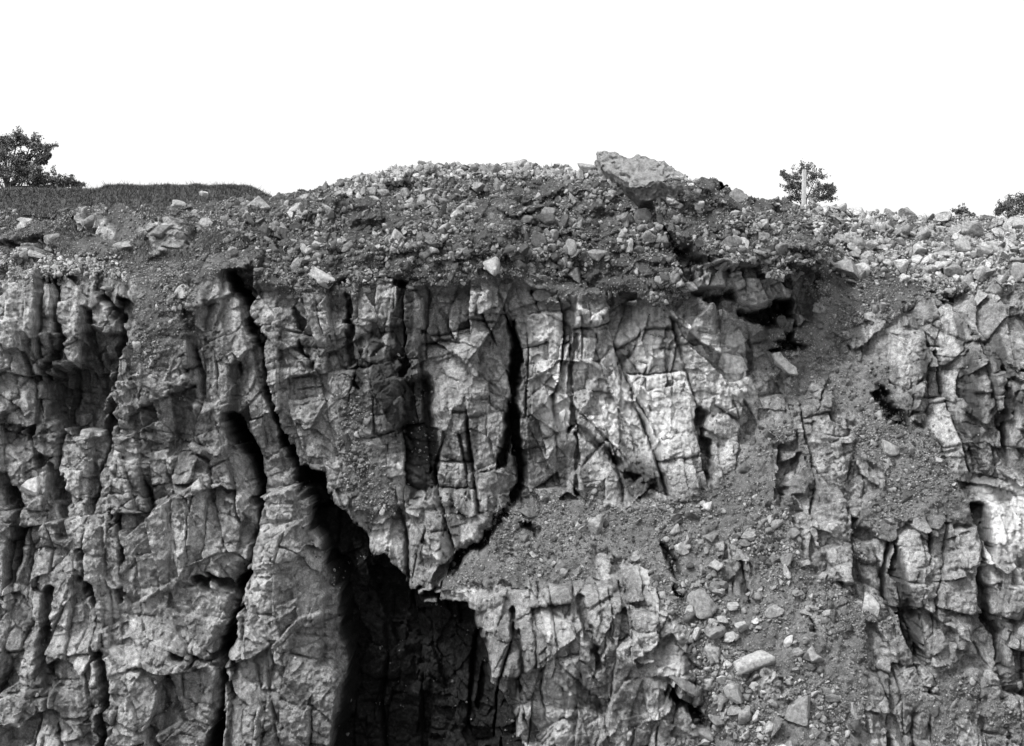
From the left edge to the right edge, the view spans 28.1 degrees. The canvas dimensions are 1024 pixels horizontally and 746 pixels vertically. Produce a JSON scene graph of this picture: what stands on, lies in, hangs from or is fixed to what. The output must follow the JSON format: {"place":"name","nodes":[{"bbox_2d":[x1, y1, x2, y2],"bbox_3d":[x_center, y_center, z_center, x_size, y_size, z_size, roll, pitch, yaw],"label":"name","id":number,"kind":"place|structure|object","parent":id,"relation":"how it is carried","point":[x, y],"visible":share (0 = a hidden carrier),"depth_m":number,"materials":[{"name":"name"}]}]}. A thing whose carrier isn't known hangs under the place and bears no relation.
{"place":"outdoors","nodes":[
{"label":"outdoors","id":0,"kind":"place"},
{"bbox_2d":[0,167,1023,745],"bbox_3d":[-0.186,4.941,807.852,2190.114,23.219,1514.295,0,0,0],"label":"quarry cliff","id":1,"kind":"structure","parent":0,"point":[302,537],"depth_m":59.51,"materials":[{"name":"stone"}]},
{"bbox_2d":[17,217,31,223],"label":"boulder","id":2,"kind":"object","parent":1,"relation":"on","point":[28,220],"visible":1,"depth_m":65.51,"materials":[{"name":"stone"}]},
{"bbox_2d":[20,476,40,495],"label":"boulder","id":3,"kind":"object","parent":1,"relation":"on","point":[31,486],"visible":1,"depth_m":59.67,"materials":[{"name":"stone"}]},
{"bbox_2d":[27,250,44,258],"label":"boulder","id":4,"kind":"object","parent":1,"relation":"on","point":[34,254],"visible":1,"depth_m":62.23,"materials":[{"name":"stone"}]},
{"bbox_2d":[0,125,86,188],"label":"hawthorn tree","id":5,"kind":"object","parent":1,"relation":"on","point":[18,168],"visible":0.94,"depth_m":83.82,"materials":[{"name":"grey plant"}]},
{"bbox_2d":[0,182,99,210],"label":"grass bank","id":6,"kind":"structure","parent":1,"relation":"on","point":[24,198],"depth_m":68.91,"materials":[{"name":"grey plant"}]},
{"bbox_2d":[43,233,59,244],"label":"boulder","id":7,"kind":"object","parent":1,"relation":"on","point":[50,236],"visible":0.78,"depth_m":63.88,"materials":[{"name":"stone"}]},
{"bbox_2d":[77,215,94,230],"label":"boulder","id":8,"kind":"object","parent":1,"relation":"on","point":[88,222],"visible":1,"depth_m":64.17,"materials":[{"name":"stone"}]},
{"bbox_2d":[112,240,131,249],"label":"boulder","id":9,"kind":"object","parent":1,"relation":"on","point":[123,245],"visible":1,"depth_m":62.21,"materials":[{"name":"stone"}]},
{"bbox_2d":[0,195,283,264],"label":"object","id":10,"kind":"object","parent":1,"relation":"on","point":[66,234],"visible":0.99,"depth_m":63.34,"materials":[{"name":"plant"}]},
{"bbox_2d":[148,224,173,238],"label":"boulder","id":11,"kind":"object","parent":1,"relation":"on","point":[158,232],"visible":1,"depth_m":62.34,"materials":[{"name":"stone"}]},
{"bbox_2d":[172,200,185,205],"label":"boulder","id":12,"kind":"object","parent":1,"relation":"on","point":[179,203],"visible":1,"depth_m":65.25,"materials":[{"name":"stone"}]},
{"bbox_2d":[93,179,272,208],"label":"hedge bank","id":13,"kind":"structure","parent":1,"relation":"on","point":[110,196],"depth_m":67.74,"materials":[{"name":"plant"}]},
{"bbox_2d":[199,191,207,197],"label":"boulder","id":14,"kind":"object","parent":1,"relation":"on","point":[203,194],"visible":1,"depth_m":65.04,"materials":[{"name":"stone"}]},
{"bbox_2d":[198,218,212,226],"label":"boulder","id":15,"kind":"object","parent":1,"relation":"on","point":[205,222],"visible":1,"depth_m":63.64,"materials":[{"name":"stone"}]},
{"bbox_2d":[225,247,239,257],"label":"boulder","id":16,"kind":"object","parent":1,"relation":"on","point":[232,252],"visible":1,"depth_m":61.51,"materials":[{"name":"stone"}]},
{"bbox_2d":[245,195,269,207],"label":"boulder","id":17,"kind":"object","parent":1,"relation":"on","point":[257,200],"visible":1,"depth_m":63.85,"materials":[{"name":"stone"}]},
{"bbox_2d":[274,223,288,239],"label":"boulder","id":18,"kind":"object","parent":1,"relation":"on","point":[282,228],"visible":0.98,"depth_m":62.39,"materials":[{"name":"stone"}]},
{"bbox_2d":[301,254,310,263],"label":"boulder","id":19,"kind":"object","parent":1,"relation":"on","point":[307,258],"visible":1,"depth_m":61.04,"materials":[{"name":"stone"}]},
{"bbox_2d":[310,266,334,288],"bbox_3d":[-5.601,-2.831,60.498,0.550,0.699,0.772,0,0,-27],"label":"boulder","id":20,"kind":"object","parent":1,"relation":"on","point":[321,277],"visible":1,"depth_m":60.37,"materials":[{"name":"stone"}]},
{"bbox_2d":[341,240,355,252],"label":"boulder","id":21,"kind":"object","parent":1,"relation":"on","point":[348,246],"visible":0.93,"depth_m":61.20,"materials":[{"name":"stone"}]},
{"bbox_2d":[377,189,390,196],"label":"boulder","id":22,"kind":"object","parent":1,"relation":"on","point":[383,192],"visible":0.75,"depth_m":63.73,"materials":[{"name":"stone"}]},
{"bbox_2d":[416,232,435,242],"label":"boulder","id":23,"kind":"object","parent":1,"relation":"on","point":[429,237],"visible":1,"depth_m":59.59,"materials":[{"name":"stone"}]},
{"bbox_2d":[464,205,472,212],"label":"boulder","id":24,"kind":"object","parent":1,"relation":"on","point":[468,208],"visible":1,"depth_m":61.11,"materials":[{"name":"stone"}]},
{"bbox_2d":[472,182,484,191],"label":"boulder","id":25,"kind":"object","parent":1,"relation":"on","point":[477,186],"visible":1,"depth_m":62.89,"materials":[{"name":"stone"}]},
{"bbox_2d":[0,159,1023,745],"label":"rubble","id":26,"kind":"object","parent":1,"relation":"on","point":[918,253],"visible":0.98,"depth_m":59.98,"materials":[{"name":"stone"}]},
{"bbox_2d":[945,220,984,236],"bbox_3d":[14.455,-4.449,64.818,0.849,0.682,1.256,0,0,-40],"label":"boulder","id":27,"kind":"object","parent":26,"relation":"on","point":[969,227],"visible":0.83,"depth_m":64.39,"materials":[{"name":"stone"}]},
{"bbox_2d":[521,215,532,223],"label":"boulder","id":28,"kind":"object","parent":1,"relation":"on","point":[528,219],"visible":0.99,"depth_m":60.47,"materials":[{"name":"stone"}]},
{"bbox_2d":[532,290,551,300],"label":"boulder","id":29,"kind":"object","parent":1,"relation":"on","point":[539,295],"visible":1,"depth_m":59.87,"materials":[{"name":"stone"}]},
{"bbox_2d":[577,163,596,172],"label":"boulder","id":30,"kind":"object","parent":1,"relation":"on","point":[583,167],"visible":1,"depth_m":63.81,"materials":[{"name":"stone"}]},
{"bbox_2d":[585,514,603,534],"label":"boulder","id":31,"kind":"object","parent":1,"relation":"on","point":[595,524],"visible":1,"depth_m":58.64,"materials":[{"name":"stone"}]},
{"bbox_2d":[587,249,607,261],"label":"boulder","id":32,"kind":"object","parent":1,"relation":"on","point":[596,254],"visible":1,"depth_m":59.35,"materials":[{"name":"stone"}]},
{"bbox_2d":[594,151,685,188],"bbox_3d":[3.949,-6.090,63.137,2.750,1.558,3.038,0,0,0],"label":"rock slab","id":33,"kind":"object","parent":1,"relation":"on","point":[637,171],"visible":0.64,"depth_m":62.52,"materials":[{"name":"stone"}]},
{"bbox_2d":[619,181,682,208],"bbox_3d":[4.079,-5.230,60.508,1.884,0.768,1.423,0,0,0],"label":"rock slab","id":34,"kind":"object","parent":1,"relation":"on","point":[643,197],"visible":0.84,"depth_m":60.07,"materials":[{"name":"stone"}]},
{"bbox_2d":[674,541,689,554],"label":"boulder","id":35,"kind":"object","parent":1,"relation":"on","point":[680,548],"visible":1,"depth_m":57.32,"materials":[{"name":"stone"}]},
{"bbox_2d":[669,676,697,696],"bbox_3d":[4.588,8.380,54.699,0.777,0.632,0.634,0,0,0],"label":"boulder","id":36,"kind":"object","parent":1,"relation":"on","point":[689,688],"visible":1,"depth_m":54.50,"materials":[{"name":"stone"}]},
{"bbox_2d":[686,588,718,618],"bbox_3d":[5.222,6.287,56.198,0.621,0.866,0.987,0,0,-22],"label":"boulder","id":37,"kind":"object","parent":1,"relation":"on","point":[701,602],"visible":1,"depth_m":55.84,"materials":[{"name":"stone"}]},
{"bbox_2d":[693,725,713,742],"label":"boulder","id":38,"kind":"object","parent":1,"relation":"on","point":[704,732],"visible":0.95,"depth_m":55.03,"materials":[{"name":"stone"}]},
{"bbox_2d":[722,236,739,246],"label":"boulder","id":39,"kind":"object","parent":1,"relation":"on","point":[730,241],"visible":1,"depth_m":59.04,"materials":[{"name":"stone"}]},
{"bbox_2d":[724,683,742,703],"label":"boulder","id":40,"kind":"object","parent":1,"relation":"on","point":[733,693],"visible":1,"depth_m":54.34,"materials":[{"name":"stone"}]},
{"bbox_2d":[729,188,747,201],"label":"boulder","id":41,"kind":"object","parent":1,"relation":"on","point":[737,195],"visible":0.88,"depth_m":61.28,"materials":[{"name":"stone"}]},
{"bbox_2d":[733,650,776,673],"bbox_3d":[6.492,7.734,54.880,1.143,0.659,0.701,0,0,0],"label":"boulder","id":42,"kind":"object","parent":1,"relation":"on","point":[753,661],"visible":1,"depth_m":54.59,"materials":[{"name":"stone"}]},
{"bbox_2d":[765,604,783,617],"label":"boulder","id":43,"kind":"object","parent":1,"relation":"on","point":[774,610],"visible":1,"depth_m":55.58,"materials":[{"name":"stone"}]},
{"bbox_2d":[771,352,797,376],"bbox_3d":[8.058,-0.241,60.591,0.842,0.770,0.439,0,0,13],"label":"broken slab","id":44,"kind":"object","parent":1,"relation":"on","point":[785,365],"depth_m":60.45,"materials":[{"name":"stone"}]},
{"bbox_2d":[784,695,810,726],"bbox_3d":[7.589,8.877,54.105,0.664,0.850,0.787,0,0,23],"label":"boulder","id":45,"kind":"object","parent":1,"relation":"on","point":[798,711],"visible":1,"depth_m":53.75,"materials":[{"name":"stone"}]},
{"bbox_2d":[801,169,806,204],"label":"fence post","id":46,"kind":"object","parent":1,"relation":"on","point":[804,175],"visible":0.6,"depth_m":68.45,"materials":[{"name":"white wood"}]},
{"bbox_2d":[779,160,837,204],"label":"hawthorn bush","id":47,"kind":"object","parent":1,"relation":"on","point":[830,190],"visible":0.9,"depth_m":71.88,"materials":[{"name":"grey plant"}]},
{"bbox_2d":[807,649,823,662],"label":"boulder","id":48,"kind":"object","parent":1,"relation":"on","point":[814,657],"visible":1,"depth_m":54.60,"materials":[{"name":"stone"}]},
{"bbox_2d":[835,259,859,279],"bbox_3d":[10.163,-3.112,62.469,0.941,0.707,0.637,0,0,23],"label":"boulder","id":49,"kind":"object","parent":1,"relation":"on","point":[847,267],"visible":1,"depth_m":62.27,"materials":[{"name":"stone"}]},
{"bbox_2d":[862,591,879,614],"bbox_3d":[9.779,6.361,55.957,0.474,0.832,0.534,0,0,0],"label":"boulder","id":50,"kind":"object","parent":1,"relation":"on","point":[871,604],"visible":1,"depth_m":55.76,"materials":[{"name":"stone"}]},
{"bbox_2d":[881,439,899,456],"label":"boulder","id":51,"kind":"object","parent":1,"relation":"on","point":[890,449],"visible":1,"depth_m":58.20,"materials":[{"name":"stone"}]},
{"bbox_2d":[897,207,916,218],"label":"boulder","id":52,"kind":"object","parent":1,"relation":"on","point":[907,211],"visible":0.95,"depth_m":65.89,"materials":[{"name":"stone"}]},
{"bbox_2d":[933,251,951,257],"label":"boulder","id":53,"kind":"object","parent":1,"relation":"on","point":[946,254],"visible":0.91,"depth_m":62.82,"materials":[{"name":"stone"}]},
{"bbox_2d":[949,203,975,216],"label":"hawthorn bush","id":54,"kind":"object","parent":1,"relation":"on","point":[960,211],"visible":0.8,"depth_m":69.93,"materials":[{"name":"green plant"}]},
{"bbox_2d":[974,290,988,305],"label":"boulder","id":55,"kind":"object","parent":1,"relation":"on","point":[981,295],"visible":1,"depth_m":60.82,"materials":[{"name":"stone"}]},
{"bbox_2d":[986,240,1003,251],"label":"boulder","id":56,"kind":"object","parent":1,"relation":"on","point":[994,245],"visible":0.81,"depth_m":63.03,"materials":[{"name":"stone"}]},
{"bbox_2d":[993,191,1023,218],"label":"hawthorn bush","id":57,"kind":"object","parent":1,"relation":"on","point":[1009,204],"visible":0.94,"depth_m":73.83,"materials":[{"name":"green plant"}]},
{"bbox_2d":[1008,217,1023,228],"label":"boulder","id":58,"kind":"object","parent":1,"relation":"on","point":[1017,222],"visible":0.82,"depth_m":64.75,"materials":[{"name":"stone"}]},
{"bbox_2d":[0,0,1023,216],"label":"sky","id":59,"kind":"structure","parent":0,"point":[917,105],"materials":[{"name":"white"}]}
]}

